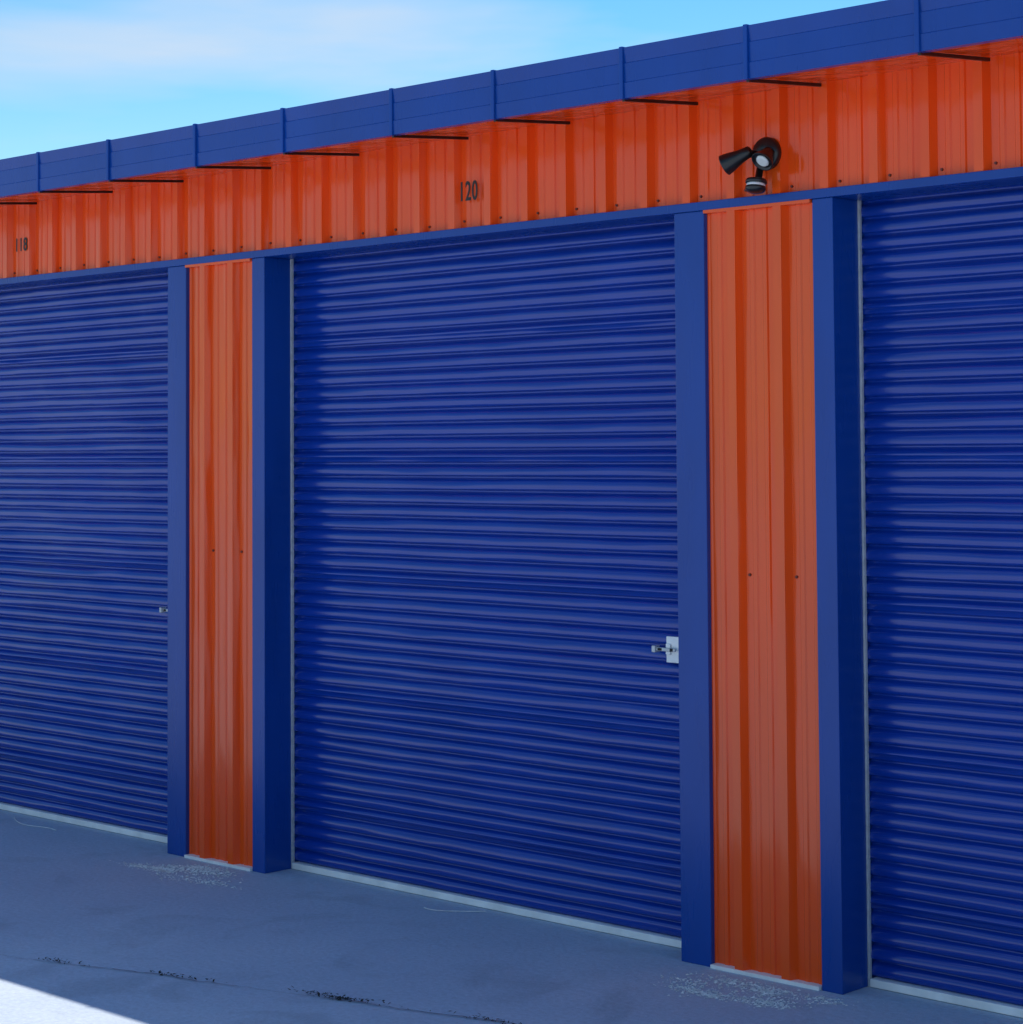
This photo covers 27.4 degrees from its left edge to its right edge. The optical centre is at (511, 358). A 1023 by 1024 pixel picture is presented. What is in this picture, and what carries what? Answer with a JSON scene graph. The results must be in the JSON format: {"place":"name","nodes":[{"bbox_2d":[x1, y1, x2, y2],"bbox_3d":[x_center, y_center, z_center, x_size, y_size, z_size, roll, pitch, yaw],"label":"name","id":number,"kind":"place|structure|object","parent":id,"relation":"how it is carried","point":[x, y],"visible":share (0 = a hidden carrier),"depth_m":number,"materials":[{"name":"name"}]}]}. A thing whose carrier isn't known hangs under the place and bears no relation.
{"place":"outdoors","nodes":[
{"label":"outdoors","id":0,"kind":"place"},
{"bbox_2d":[0,0,884,158],"label":"sky","id":1,"kind":"structure","parent":0,"point":[73,72],"materials":[{"name":"blue"}]},
{"bbox_2d":[185,199,811,267],"bbox_3d":[-3.620,-0.337,11.956,37.982,0.012,0.053,-3,-3,44],"label":"pier head channel","id":2,"kind":"object","parent":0,"point":[761,206],"visible":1,"depth_m":7.71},
{"bbox_2d":[0,809,1022,1023],"bbox_3d":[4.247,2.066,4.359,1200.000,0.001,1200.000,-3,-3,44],"label":"concrete ground","id":3,"kind":"structure","parent":0,"point":[282,931],"depth_m":7.83,"materials":[{"name":"grey concrete"}]},
{"bbox_2d":[14,817,56,830],"bbox_3d":[-2.464,2.381,10.723,0.060,0.004,0.507,2,-3,-38],"label":"white string","id":4,"kind":"object","parent":3,"relation":"on","point":[32,825],"visible":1,"depth_m":10.67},
{"bbox_2d":[189,262,252,866],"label":"pier panel","id":5,"kind":"structure","parent":3,"relation":"on","point":[220,594],"depth_m":9.75,"materials":[{"name":"metal"}]},
{"bbox_2d":[0,954,515,1023],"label":"pavement crack","id":6,"kind":"object","parent":3,"relation":"on","point":[283,992],"visible":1,"depth_m":7.37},
{"bbox_2d":[38,957,521,1023],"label":"leaf litter","id":7,"kind":"object","parent":3,"relation":"on","point":[318,993],"visible":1,"depth_m":7.28,"materials":[{"name":"brown plant"}]},
{"bbox_2d":[424,907,485,911],"bbox_3d":[-0.241,2.277,8.649,0.270,0.004,0.040,-1,-3,17],"label":"white string","id":8,"kind":"object","parent":3,"relation":"on","point":[456,911],"visible":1,"depth_m":8.63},
{"bbox_2d":[40,834,883,1014],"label":"gravel chips","id":9,"kind":"object","parent":3,"relation":"on","point":[693,989],"visible":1,"depth_m":7.40,"materials":[{"name":"gravel"}]},
{"bbox_2d":[184,854,821,990],"bbox_3d":[-3.603,2.434,11.834,37.982,0.014,0.056,-3,-3,44],"label":"pier base angle","id":10,"kind":"object","parent":3,"relation":"on","point":[770,977],"visible":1,"depth_m":7.58,"materials":[{"name":"metal"}]},
{"bbox_2d":[0,802,1022,1017],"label":"door bottom seals","id":11,"kind":"object","parent":3,"relation":"on","point":[909,989],"depth_m":8.56,"materials":[{"name":"grey rubber"}]},
{"bbox_2d":[167,197,876,994],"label":"pier trims","id":12,"kind":"object","parent":3,"relation":"on","point":[839,611],"visible":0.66,"depth_m":7.79,"materials":[{"name":"blue metal"}]},
{"bbox_2d":[0,52,1022,278],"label":"header wall panel","id":13,"kind":"structure","parent":12,"relation":"on","point":[948,118],"depth_m":8.30,"materials":[{"name":"orange metal"}]},
{"bbox_2d":[16,237,26,251],"bbox_3d":[-2.549,-0.594,10.908,0.100,0.070,0.002,-3,-3,44],"label":"unit number","id":14,"kind":"object","parent":13,"relation":"attached to","point":[24,248],"visible":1,"depth_m":10.91,"materials":[{"name":"black plastic"}]},
{"bbox_2d":[0,272,167,834],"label":"roller door","id":15,"kind":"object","parent":13,"relation":"hanging from","point":[83,546],"visible":0.83,"depth_m":10.75,"materials":[{"name":"blue metal"}]},
{"bbox_2d":[159,607,167,612],"bbox_3d":[-1.672,1.227,10.217,0.110,0.026,0.032,-3,-3,44],"label":"latch bolt","id":16,"kind":"object","parent":15,"relation":"attached to","point":[161,609],"visible":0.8,"depth_m":10.24,"materials":[{"name":"silver metal"}]},
{"bbox_2d":[461,180,477,200],"bbox_3d":[-0.174,-0.692,8.647,0.096,0.082,0.002,-3,-3,44],"label":"unit number","id":17,"kind":"object","parent":13,"relation":"attached to","point":[468,198],"visible":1,"depth_m":8.64,"materials":[{"name":"black plastic"}]},
{"bbox_2d":[293,220,680,936],"bbox_3d":[-0.128,0.852,8.800,2.401,2.806,0.028,-3,-3,44],"label":"roller door","id":18,"kind":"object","parent":13,"relation":"hanging from","point":[485,572],"visible":0.91,"depth_m":8.74,"materials":[{"name":"blue metal"}]},
{"bbox_2d":[666,636,678,662],"bbox_3d":[0.625,1.118,8.045,0.075,0.100,0.020,-3,-3,44],"label":"latch plate","id":19,"kind":"object","parent":18,"relation":"attached to","point":[672,642],"visible":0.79,"depth_m":8.05,"materials":[{"name":"silver metal"}]},
{"bbox_2d":[652,645,675,651],"bbox_3d":[0.591,1.119,8.064,0.110,0.026,0.032,-3,-3,44],"label":"latch bolt","id":20,"kind":"object","parent":19,"relation":"attached to","point":[654,648],"visible":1,"depth_m":8.08,"materials":[{"name":"silver metal"}]},
{"bbox_2d":[0,52,989,204],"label":"soffit brackets","id":21,"kind":"object","parent":13,"relation":"attached to","point":[944,55],"visible":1,"depth_m":8.39,"materials":[{"name":"black metal"}]},
{"bbox_2d":[14,162,997,578],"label":"panel screws","id":22,"kind":"object","parent":13,"relation":"attached to","point":[538,212],"visible":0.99,"depth_m":8.42,"materials":[{"name":"metal"}]},
{"bbox_2d":[0,38,1022,206],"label":"soffit","id":23,"kind":"structure","parent":13,"relation":"attached to","point":[1005,47],"depth_m":7.99,"materials":[{"name":"orange paint"}]},
{"bbox_2d":[0,0,1022,197],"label":"fascia","id":24,"kind":"structure","parent":23,"relation":"attached to","point":[870,32],"depth_m":7.75,"materials":[{"name":"blue paint"}]},
{"bbox_2d":[36,0,923,191],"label":"fascia joint covers","id":25,"kind":"object","parent":24,"relation":"attached to","point":[917,33],"visible":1,"depth_m":7.96,"materials":[{"name":"blue metal"}]},
{"bbox_2d":[0,167,1022,289],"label":"header trim","id":26,"kind":"structure","parent":13,"relation":"attached to","point":[948,183],"depth_m":8.38,"materials":[{"name":"blue metal"}]},
{"bbox_2d":[719,137,780,193],"bbox_3d":[0.864,-0.698,7.581,0.216,0.210,0.124,-2,-3,29],"label":"motion sensor floodlight","id":27,"kind":"object","parent":13,"relation":"attached to","point":[764,154],"visible":1,"depth_m":7.55,"materials":[{"name":"black plastic"}]},
{"bbox_2d":[746,181,765,186],"bbox_3d":[0.882,-0.625,7.561,0.070,0.011,0.070,-3,-12,44],"label":"sensor window","id":28,"kind":"structure","parent":27,"relation":"in","point":[753,182],"depth_m":7.53,"materials":[{"name":"white plastic"}]},
{"bbox_2d":[861,184,1022,1005],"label":"roller door","id":29,"kind":"structure","parent":13,"relation":"hanging from","point":[942,278],"depth_m":7.25,"materials":[{"name":"blue metal"}]},
{"bbox_2d":[290,200,871,986],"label":"door guides","id":30,"kind":"object","parent":12,"relation":"attached to","point":[866,730],"depth_m":7.50,"materials":[{"name":"metal"}]},
{"bbox_2d":[707,203,821,984],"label":"pier panel","id":31,"kind":"structure","parent":3,"relation":"on","point":[766,798],"depth_m":7.59,"materials":[{"name":"orange metal"}]}
]}

